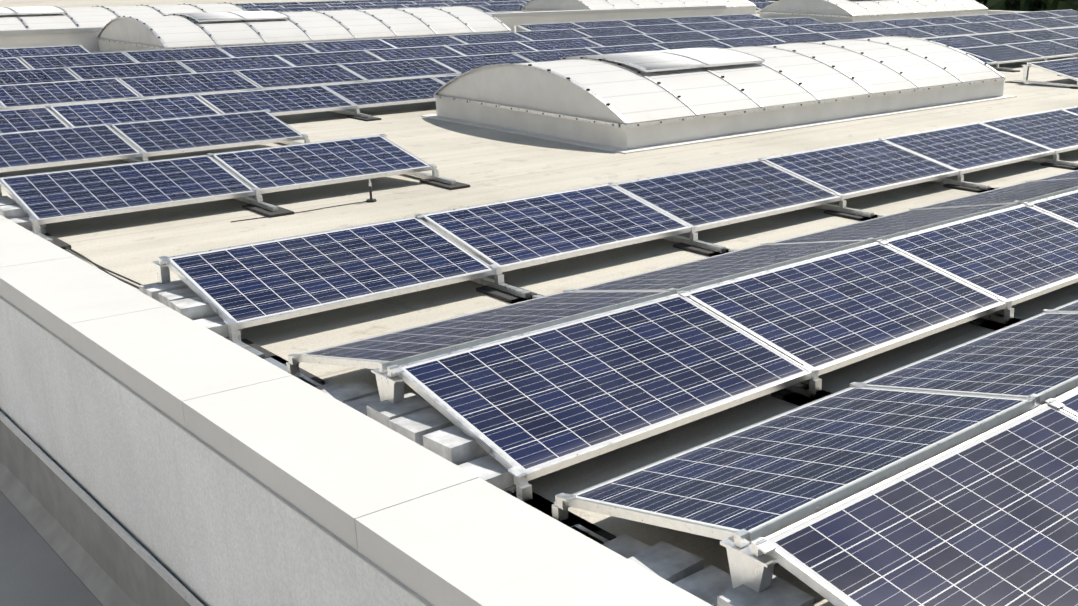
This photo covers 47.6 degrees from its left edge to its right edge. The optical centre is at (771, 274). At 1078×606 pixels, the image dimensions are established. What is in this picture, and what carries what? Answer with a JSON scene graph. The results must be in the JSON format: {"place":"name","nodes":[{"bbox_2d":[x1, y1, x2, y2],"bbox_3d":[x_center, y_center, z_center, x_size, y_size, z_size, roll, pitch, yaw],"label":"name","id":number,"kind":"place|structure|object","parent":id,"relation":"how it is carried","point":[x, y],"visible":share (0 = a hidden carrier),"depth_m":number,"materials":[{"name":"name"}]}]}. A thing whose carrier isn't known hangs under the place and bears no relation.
{"place":"outdoors","nodes":[
{"label":"outdoors","id":0,"kind":"place"},
{"bbox_2d":[0,490,103,605],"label":"ground","id":1,"kind":"structure","parent":0,"point":[35,570],"depth_m":6.36,"materials":[{"name":"grey concrete"}]},
{"bbox_2d":[0,299,424,605],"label":"parapet wall","id":2,"kind":"structure","parent":1,"relation":"on","point":[115,493],"depth_m":5.56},
{"bbox_2d":[0,215,711,605],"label":"parapet cap","id":3,"kind":"object","parent":2,"relation":"on","point":[422,525],"visible":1,"depth_m":4.22,"materials":[{"name":"white metal"}]},
{"bbox_2d":[0,0,1077,605],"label":"roof","id":4,"kind":"structure","parent":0,"point":[488,166],"depth_m":9.69,"materials":[{"name":"beige concrete"}]},
{"bbox_2d":[0,2,247,29],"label":"barrel skylight","id":5,"kind":"object","parent":4,"relation":"on","point":[35,17],"visible":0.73,"depth_m":27.68,"materials":[{"name":"plastic"}]},
{"bbox_2d":[91,5,511,52],"bbox_3d":[-10.490,-5.658,27.105,4.300,0.856,8.200,15,21,42],"label":"barrel skylight","id":6,"kind":"object","parent":4,"relation":"on","point":[185,30],"visible":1,"depth_m":25.39,"materials":[{"name":"plastic"}]},
{"bbox_2d":[0,5,725,51],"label":"skylight","id":7,"kind":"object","parent":4,"relation":"on","point":[86,37],"depth_m":32.85},
{"bbox_2d":[0,0,1077,605],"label":"panel mounting frame","id":8,"kind":"object","parent":4,"relation":"on","point":[750,580],"visible":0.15,"depth_m":5.16,"materials":[{"name":"metal"}]},
{"bbox_2d":[0,57,29,70],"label":"solar panel","id":9,"kind":"object","parent":8,"relation":"on","point":[12,63],"visible":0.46,"depth_m":19.96,"materials":[{"name":"blue glass"}]},
{"bbox_2d":[0,107,68,133],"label":"solar panel","id":10,"kind":"object","parent":8,"relation":"on","point":[27,119],"visible":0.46,"depth_m":13.40,"materials":[{"name":"blue glass"}]},
{"bbox_2d":[0,67,79,84],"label":"solar panel","id":11,"kind":"object","parent":8,"relation":"on","point":[11,77],"visible":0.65,"depth_m":18.01,"materials":[{"name":"blue glass"}]},
{"bbox_2d":[0,45,89,57],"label":"solar panel","id":12,"kind":"object","parent":8,"relation":"on","point":[38,51],"visible":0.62,"depth_m":22.38,"materials":[{"name":"blue glass"}]},
{"bbox_2d":[0,78,140,109],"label":"solar panel","id":13,"kind":"object","parent":8,"relation":"on","point":[28,95],"visible":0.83,"depth_m":16.10,"materials":[{"name":"blue glass"}]},
{"bbox_2d":[0,124,141,172],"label":"solar panel","id":14,"kind":"object","parent":8,"relation":"on","point":[27,150],"visible":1,"depth_m":11.69,"materials":[{"name":"blue glass"}]},
{"bbox_2d":[19,52,136,68],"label":"solar panel","id":15,"kind":"object","parent":8,"relation":"on","point":[63,60],"visible":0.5,"depth_m":20.66,"materials":[{"name":"blue glass"}]},
{"bbox_2d":[0,155,255,224],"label":"solar panel","id":16,"kind":"object","parent":8,"relation":"on","point":[62,196],"visible":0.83,"depth_m":9.66,"materials":[{"name":"blue glass"}]},
{"bbox_2d":[67,61,193,79],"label":"solar panel","id":17,"kind":"object","parent":8,"relation":"on","point":[127,70],"visible":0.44,"depth_m":18.91,"materials":[{"name":"blue glass"}]},
{"bbox_2d":[49,95,220,126],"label":"solar panel","id":18,"kind":"object","parent":8,"relation":"on","point":[114,112],"visible":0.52,"depth_m":14.16,"materials":[{"name":"blue glass"}]},
{"bbox_2d":[124,47,230,62],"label":"solar panel","id":19,"kind":"object","parent":8,"relation":"on","point":[174,54],"visible":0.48,"depth_m":21.83,"materials":[{"name":"blue glass"}]},
{"bbox_2d":[118,71,260,98],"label":"solar panel","id":20,"kind":"object","parent":8,"relation":"on","point":[156,86],"visible":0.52,"depth_m":17.24,"materials":[{"name":"blue glass"}]},
{"bbox_2d":[111,110,303,156],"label":"solar panel","id":21,"kind":"object","parent":8,"relation":"on","point":[181,135],"visible":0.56,"depth_m":12.65,"materials":[{"name":"blue glass"}]},
{"bbox_2d":[179,55,293,72],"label":"solar panel","id":22,"kind":"object","parent":8,"relation":"on","point":[230,64],"visible":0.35,"depth_m":20.06,"materials":[{"name":"blue glass"}]},
{"bbox_2d":[219,43,318,56],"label":"solar panel","id":23,"kind":"object","parent":8,"relation":"on","point":[266,49],"visible":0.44,"depth_m":22.99,"materials":[{"name":"blue glass"}]},
{"bbox_2d":[197,85,355,115],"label":"solar panel","id":24,"kind":"object","parent":8,"relation":"on","point":[295,100],"visible":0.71,"depth_m":15.29,"materials":[{"name":"blue glass"}]},
{"bbox_2d":[260,7,312,11],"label":"solar panel","id":25,"kind":"object","parent":8,"relation":"on","point":[290,9],"visible":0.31,"depth_m":38.59,"materials":[{"name":"blue glass"}]},
{"bbox_2d":[235,64,366,88],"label":"solar panel","id":26,"kind":"object","parent":8,"relation":"on","point":[287,77],"visible":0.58,"depth_m":18.38,"materials":[{"name":"blue glass"}]},
{"bbox_2d":[211,135,431,193],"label":"solar panel","id":27,"kind":"object","parent":8,"relation":"on","point":[284,167],"visible":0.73,"depth_m":10.83,"materials":[{"name":"blue glass"}]},
{"bbox_2d":[166,216,494,328],"bbox_3d":[-2.688,-0.053,7.295,1.650,0.036,0.990,-15,33,-44],"label":"solar panel","id":28,"kind":"object","parent":8,"relation":"on","point":[255,284],"visible":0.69,"depth_m":7.19,"materials":[{"name":"blue glass"}]},
{"bbox_2d":[278,50,383,65],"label":"solar panel","id":29,"kind":"object","parent":8,"relation":"on","point":[324,58],"visible":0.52,"depth_m":21.22,"materials":[{"name":"blue glass"}]},
{"bbox_2d":[303,39,395,51],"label":"solar panel","id":30,"kind":"object","parent":8,"relation":"on","point":[343,45],"visible":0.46,"depth_m":24.14,"materials":[{"name":"blue glass"}]},
{"bbox_2d":[324,77,443,107],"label":"solar panel","id":31,"kind":"object","parent":8,"relation":"on","point":[389,92],"visible":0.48,"depth_m":16.33,"materials":[{"name":"blue glass"}]},
{"bbox_2d":[340,58,459,80],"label":"solar panel","id":32,"kind":"object","parent":8,"relation":"on","point":[397,69],"visible":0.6,"depth_m":19.55,"materials":[{"name":"blue glass"}]},
{"bbox_2d":[367,45,464,60],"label":"solar panel","id":33,"kind":"object","parent":8,"relation":"on","point":[412,53],"visible":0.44,"depth_m":22.37,"materials":[{"name":"blue glass"}]},
{"bbox_2d":[380,35,465,47],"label":"solar panel","id":34,"kind":"object","parent":8,"relation":"on","point":[405,42],"visible":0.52,"depth_m":25.30,"materials":[{"name":"blue glass"}]},
{"bbox_2d":[432,53,532,72],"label":"solar panel","id":35,"kind":"object","parent":8,"relation":"on","point":[461,64],"visible":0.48,"depth_m":20.75,"materials":[{"name":"blue glass"}]},
{"bbox_2d":[298,291,670,368],"bbox_3d":[-1.458,0.259,6.138,0.990,0.037,1.650,-1,10,45],"label":"solar panel","id":36,"kind":"object","parent":8,"relation":"on","point":[416,343],"visible":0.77,"depth_m":5.98,"materials":[{"name":"blue glass"}]},
{"bbox_2d":[446,41,536,55],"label":"solar panel","id":37,"kind":"object","parent":8,"relation":"on","point":[488,48],"visible":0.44,"depth_m":23.51,"materials":[{"name":"blue glass"}]},
{"bbox_2d":[451,32,531,43],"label":"solar panel","id":38,"kind":"object","parent":8,"relation":"on","point":[488,37],"visible":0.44,"depth_m":26.45,"materials":[{"name":"blue glass"}]},
{"bbox_2d":[480,4,522,11],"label":"solar panel","id":39,"kind":"object","parent":8,"relation":"on","point":[506,8],"visible":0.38,"depth_m":41.33,"materials":[{"name":"blue glass"}]},
{"bbox_2d":[517,22,582,30],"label":"solar panel","id":40,"kind":"object","parent":8,"relation":"on","point":[547,26],"visible":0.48,"depth_m":30.36,"materials":[{"name":"blue glass"}]},
{"bbox_2d":[514,29,589,39],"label":"solar panel","id":41,"kind":"object","parent":8,"relation":"on","point":[552,34],"visible":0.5,"depth_m":27.59,"materials":[{"name":"blue glass"}]},
{"bbox_2d":[422,183,690,271],"bbox_3d":[-1.513,-0.368,8.448,1.650,0.037,0.990,-15,33,-44],"label":"solar panel","id":42,"kind":"object","parent":8,"relation":"on","point":[514,234],"visible":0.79,"depth_m":8.35,"materials":[{"name":"blue glass"}]},
{"bbox_2d":[513,48,600,61],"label":"solar panel","id":43,"kind":"object","parent":8,"relation":"on","point":[544,55],"visible":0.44,"depth_m":21.91,"materials":[{"name":"blue glass"}]},
{"bbox_2d":[519,38,601,50],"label":"solar panel","id":44,"kind":"object","parent":8,"relation":"on","point":[555,44],"visible":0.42,"depth_m":24.68,"materials":[{"name":"blue glass"}]},
{"bbox_2d":[572,20,633,27],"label":"solar panel","id":45,"kind":"object","parent":8,"relation":"on","point":[600,24],"visible":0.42,"depth_m":31.53,"materials":[{"name":"blue glass"}]},
{"bbox_2d":[398,293,811,480],"bbox_3d":[-0.728,0.450,5.445,1.650,0.037,0.990,-15,33,-43],"label":"solar panel","id":46,"kind":"object","parent":8,"relation":"on","point":[540,402],"visible":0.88,"depth_m":5.32,"materials":[{"name":"blue glass"}]},
{"bbox_2d":[574,26,644,36],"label":"solar panel","id":47,"kind":"object","parent":8,"relation":"on","point":[607,31],"visible":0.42,"depth_m":28.75,"materials":[{"name":"blue glass"}]},
{"bbox_2d":[584,34,662,45],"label":"solar panel","id":48,"kind":"object","parent":8,"relation":"on","point":[616,40],"visible":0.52,"depth_m":25.82,"materials":[{"name":"blue glass"}]},
{"bbox_2d":[587,43,667,54],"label":"solar panel","id":49,"kind":"object","parent":8,"relation":"on","point":[602,50],"visible":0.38,"depth_m":23.16,"materials":[{"name":"blue glass"}]},
{"bbox_2d":[621,18,678,25],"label":"solar panel","id":50,"kind":"object","parent":8,"relation":"on","point":[649,21],"visible":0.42,"depth_m":32.66,"materials":[{"name":"blue glass"}]},
{"bbox_2d":[629,24,694,33],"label":"solar panel","id":51,"kind":"object","parent":8,"relation":"on","point":[659,28],"visible":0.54,"depth_m":29.91,"materials":[{"name":"blue glass"}]},
{"bbox_2d":[645,31,716,42],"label":"solar panel","id":52,"kind":"object","parent":8,"relation":"on","point":[679,36],"visible":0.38,"depth_m":26.99,"materials":[{"name":"blue glass"}]},
{"bbox_2d":[655,39,732,49],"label":"solar panel","id":53,"kind":"object","parent":8,"relation":"on","point":[711,43],"visible":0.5,"depth_m":24.36,"materials":[{"name":"blue glass"}]},
{"bbox_2d":[669,16,722,22],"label":"solar panel","id":54,"kind":"object","parent":8,"relation":"on","point":[695,19],"visible":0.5,"depth_m":33.84,"materials":[{"name":"blue glass"}]},
{"bbox_2d":[679,21,740,30],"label":"solar panel","id":55,"kind":"object","parent":8,"relation":"on","point":[703,26],"visible":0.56,"depth_m":31.06,"materials":[{"name":"blue glass"}]},
{"bbox_2d":[575,240,869,292],"bbox_3d":[-0.289,-0.049,7.290,0.990,0.037,1.650,-1,10,45],"label":"solar panel","id":56,"kind":"object","parent":8,"relation":"on","point":[695,274],"visible":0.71,"depth_m":7.18,"materials":[{"name":"blue glass"}]},
{"bbox_2d":[615,159,840,231],"bbox_3d":[-0.346,-0.671,9.597,1.650,0.038,0.990,-15,33,-44],"label":"solar panel","id":57,"kind":"object","parent":8,"relation":"on","point":[712,197],"visible":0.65,"depth_m":9.52,"materials":[{"name":"blue glass"}]},
{"bbox_2d":[699,28,767,38],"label":"solar panel","id":58,"kind":"object","parent":8,"relation":"on","point":[732,33],"visible":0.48,"depth_m":28.13,"materials":[{"name":"blue glass"}]},
{"bbox_2d":[712,14,763,20],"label":"solar panel","id":59,"kind":"object","parent":8,"relation":"on","point":[737,17],"visible":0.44,"depth_m":34.98,"materials":[{"name":"blue glass"}]},
{"bbox_2d":[715,36,784,46],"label":"solar panel","id":60,"kind":"object","parent":8,"relation":"on","point":[753,41],"visible":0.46,"depth_m":25.45,"materials":[{"name":"blue glass"}]},
{"bbox_2d":[726,19,785,27],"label":"solar panel","id":61,"kind":"object","parent":8,"relation":"on","point":[755,23],"visible":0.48,"depth_m":32.21,"materials":[{"name":"blue glass"}]},
{"bbox_2d":[750,25,814,35],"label":"solar panel","id":62,"kind":"object","parent":8,"relation":"on","point":[782,30],"visible":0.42,"depth_m":29.30,"materials":[{"name":"blue glass"}]},
{"bbox_2d":[769,17,825,25],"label":"solar panel","id":63,"kind":"object","parent":8,"relation":"on","point":[796,21],"visible":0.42,"depth_m":33.37,"materials":[{"name":"blue glass"}]},
{"bbox_2d":[569,386,1035,545],"bbox_3d":[0.154,0.682,4.619,0.990,0.037,1.650,-1,10,46],"label":"solar panel","id":64,"kind":"object","parent":8,"relation":"on","point":[769,476],"visible":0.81,"depth_m":4.45,"materials":[{"name":"blue glass"}]},
{"bbox_2d":[770,32,837,42],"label":"solar panel","id":65,"kind":"object","parent":8,"relation":"on","point":[806,37],"visible":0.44,"depth_m":26.58,"materials":[{"name":"blue glass"}]},
{"bbox_2d":[797,23,857,32],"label":"solar panel","id":66,"kind":"object","parent":8,"relation":"on","point":[828,27],"visible":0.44,"depth_m":30.46,"materials":[{"name":"blue glass"}]},
{"bbox_2d":[685,242,1005,375],"bbox_3d":[0.437,0.142,6.600,1.650,0.036,0.990,-15,33,-44],"label":"solar panel","id":67,"kind":"object","parent":8,"relation":"on","point":[824,314],"visible":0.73,"depth_m":6.50,"materials":[{"name":"blue glass"}]},
{"bbox_2d":[821,30,882,38],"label":"solar panel","id":68,"kind":"object","parent":8,"relation":"on","point":[857,34],"visible":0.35,"depth_m":27.73,"materials":[{"name":"blue glass"}]},
{"bbox_2d":[764,139,958,198],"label":"solar panel","id":69,"kind":"object","parent":8,"relation":"on","point":[851,170],"visible":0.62,"depth_m":10.68,"materials":[{"name":"blue glass"}]},
{"bbox_2d":[840,21,898,29],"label":"solar panel","id":70,"kind":"object","parent":8,"relation":"on","point":[863,25],"visible":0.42,"depth_m":31.61,"materials":[{"name":"blue glass"}]},
{"bbox_2d":[772,203,1017,243],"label":"solar panel","id":71,"kind":"object","parent":8,"relation":"on","point":[896,225],"visible":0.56,"depth_m":8.36,"materials":[{"name":"blue glass"}]},
{"bbox_2d":[867,27,937,38],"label":"solar panel","id":72,"kind":"object","parent":8,"relation":"on","point":[907,32],"visible":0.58,"depth_m":28.88,"materials":[{"name":"blue glass"}]},
{"bbox_2d":[880,18,934,26],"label":"solar panel","id":73,"kind":"object","parent":8,"relation":"on","point":[907,22],"visible":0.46,"depth_m":32.75,"materials":[{"name":"blue glass"}]},
{"bbox_2d":[765,403,1077,605],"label":"solar panel","id":74,"kind":"object","parent":8,"relation":"on","point":[989,518],"visible":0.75,"depth_m":3.84,"materials":[{"name":"blue glass"}]},
{"bbox_2d":[910,24,977,36],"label":"solar panel","id":75,"kind":"object","parent":8,"relation":"on","point":[944,30],"visible":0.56,"depth_m":29.93,"materials":[{"name":"blue glass"}]},
{"bbox_2d":[918,16,970,24],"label":"solar panel","id":76,"kind":"object","parent":8,"relation":"on","point":[942,20],"visible":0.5,"depth_m":33.91,"materials":[{"name":"blue glass"}]},
{"bbox_2d":[924,35,994,47],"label":"solar panel","id":77,"kind":"object","parent":8,"relation":"on","point":[963,41],"visible":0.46,"depth_m":25.77,"materials":[{"name":"blue glass"}]},
{"bbox_2d":[883,123,1054,173],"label":"solar panel","id":78,"kind":"object","parent":8,"relation":"on","point":[969,148],"visible":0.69,"depth_m":11.84,"materials":[{"name":"blue glass"}]},
{"bbox_2d":[861,312,1077,403],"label":"solar panel","id":79,"kind":"object","parent":8,"relation":"on","point":[1036,354],"visible":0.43,"depth_m":5.59,"materials":[{"name":"blue glass"}]},
{"bbox_2d":[953,15,1002,22],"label":"solar panel","id":80,"kind":"object","parent":8,"relation":"on","point":[975,18],"visible":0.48,"depth_m":35.05,"materials":[{"name":"blue glass"}]},
{"bbox_2d":[884,204,1077,305],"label":"solar panel","id":81,"kind":"object","parent":8,"relation":"on","point":[1015,255],"visible":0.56,"depth_m":7.60,"materials":[{"name":"blue glass"}]},
{"bbox_2d":[950,22,1013,33],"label":"solar panel","id":82,"kind":"object","parent":8,"relation":"on","point":[982,27],"visible":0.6,"depth_m":31.10,"materials":[{"name":"blue glass"}]},
{"bbox_2d":[919,178,1077,208],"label":"solar panel","id":83,"kind":"object","parent":8,"relation":"on","point":[1031,191],"visible":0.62,"depth_m":9.45,"materials":[{"name":"blue glass"}]},
{"bbox_2d":[957,44,1044,63],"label":"solar panel","id":84,"kind":"object","parent":8,"relation":"on","point":[1001,54],"visible":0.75,"depth_m":23.05,"materials":[{"name":"blue glass"}]},
{"bbox_2d":[968,32,1034,44],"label":"solar panel","id":85,"kind":"object","parent":8,"relation":"on","point":[1002,38],"visible":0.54,"depth_m":26.87,"materials":[{"name":"blue glass"}]},
{"bbox_2d":[985,13,1033,20],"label":"solar panel","id":86,"kind":"object","parent":8,"relation":"on","point":[1008,16],"visible":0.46,"depth_m":36.22,"materials":[{"name":"blue glass"}]},
{"bbox_2d":[987,20,1048,31],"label":"solar panel","id":87,"kind":"object","parent":8,"relation":"on","point":[1018,25],"visible":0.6,"depth_m":32.25,"materials":[{"name":"blue glass"}]},
{"bbox_2d":[982,109,1077,152],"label":"solar panel","id":88,"kind":"object","parent":8,"relation":"on","point":[1056,129],"visible":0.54,"depth_m":12.91,"materials":[{"name":"blue glass"}]},
{"bbox_2d":[1017,11,1061,18],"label":"solar panel","id":89,"kind":"object","parent":8,"relation":"on","point":[1039,14],"visible":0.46,"depth_m":37.38,"materials":[{"name":"blue glass"}]},
{"bbox_2d":[1010,29,1072,40],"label":"solar panel","id":90,"kind":"object","parent":8,"relation":"on","point":[1040,35],"visible":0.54,"depth_m":28.03,"materials":[{"name":"blue glass"}]},
{"bbox_2d":[1007,40,1077,58],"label":"solar panel","id":91,"kind":"object","parent":8,"relation":"on","point":[1048,49],"visible":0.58,"depth_m":24.16,"materials":[{"name":"blue glass"}]},
{"bbox_2d":[1021,17,1077,28],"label":"solar panel","id":92,"kind":"object","parent":8,"relation":"on","point":[1051,23],"visible":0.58,"depth_m":33.39,"materials":[{"name":"blue glass"}]},
{"bbox_2d":[1029,190,1077,224],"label":"solar panel","id":93,"kind":"object","parent":8,"relation":"on","point":[1064,206],"depth_m":8.68,"materials":[{"name":"blue glass"}]},
{"bbox_2d":[1029,57,1077,79],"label":"solar panel","id":94,"kind":"object","parent":8,"relation":"on","point":[1067,68],"visible":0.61,"depth_m":19.90,"materials":[{"name":"blue glass"}]},
{"bbox_2d":[1035,170,1077,180],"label":"solar panel","id":95,"kind":"object","parent":8,"relation":"on","point":[1072,174],"visible":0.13,"depth_m":10.61,"materials":[{"name":"blue glass"}]},
{"bbox_2d":[1049,27,1077,37],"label":"solar panel","id":96,"kind":"object","parent":8,"relation":"on","point":[1071,32],"visible":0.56,"depth_m":28.98,"materials":[{"name":"blue glass"}]},
{"bbox_2d":[1051,37,1077,48],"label":"solar panel","id":97,"kind":"object","parent":8,"relation":"on","point":[1071,42],"visible":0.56,"depth_m":25.22,"materials":[{"name":"blue glass"}]},
{"bbox_2d":[1052,300,1077,311],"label":"solar panel","id":98,"kind":"object","parent":8,"relation":"on","point":[1071,306],"depth_m":6.74,"materials":[{"name":"blue glass"}]},
{"bbox_2d":[1054,387,1077,416],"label":"solar panel","id":99,"kind":"object","parent":8,"relation":"on","point":[1069,400],"depth_m":4.83,"materials":[{"name":"blue glass"}]},
{"bbox_2d":[521,0,759,14],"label":"barrel skylight","id":100,"kind":"object","parent":4,"relation":"on","point":[733,7],"visible":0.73,"depth_m":39.52,"materials":[{"name":"plastic"}]},
{"bbox_2d":[421,35,1016,153],"bbox_3d":[-0.459,-2.831,16.805,4.300,0.856,7.640,15,21,42],"label":"barrel skylight","id":101,"kind":"object","parent":4,"relation":"on","point":[628,102],"visible":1,"depth_m":14.81,"materials":[{"name":"plastic"}]},
{"bbox_2d":[759,0,988,22],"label":"barrel skylight","id":102,"kind":"object","parent":4,"relation":"on","point":[834,11],"visible":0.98,"depth_m":37.52,"materials":[{"name":"plastic"}]},
{"label":"surrounding ground","id":103,"kind":"structure","parent":0,"visible":0},
{"bbox_2d":[975,0,1046,11],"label":"tree","id":104,"kind":"object","parent":103,"relation":"on","point":[1011,5],"visible":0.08,"depth_m":61.71,"materials":[{"name":"green plant"}]},
{"bbox_2d":[1016,0,1077,10],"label":"tree","id":105,"kind":"object","parent":103,"relation":"on","point":[1051,5],"visible":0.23,"depth_m":60.92,"materials":[{"name":"green plant"}]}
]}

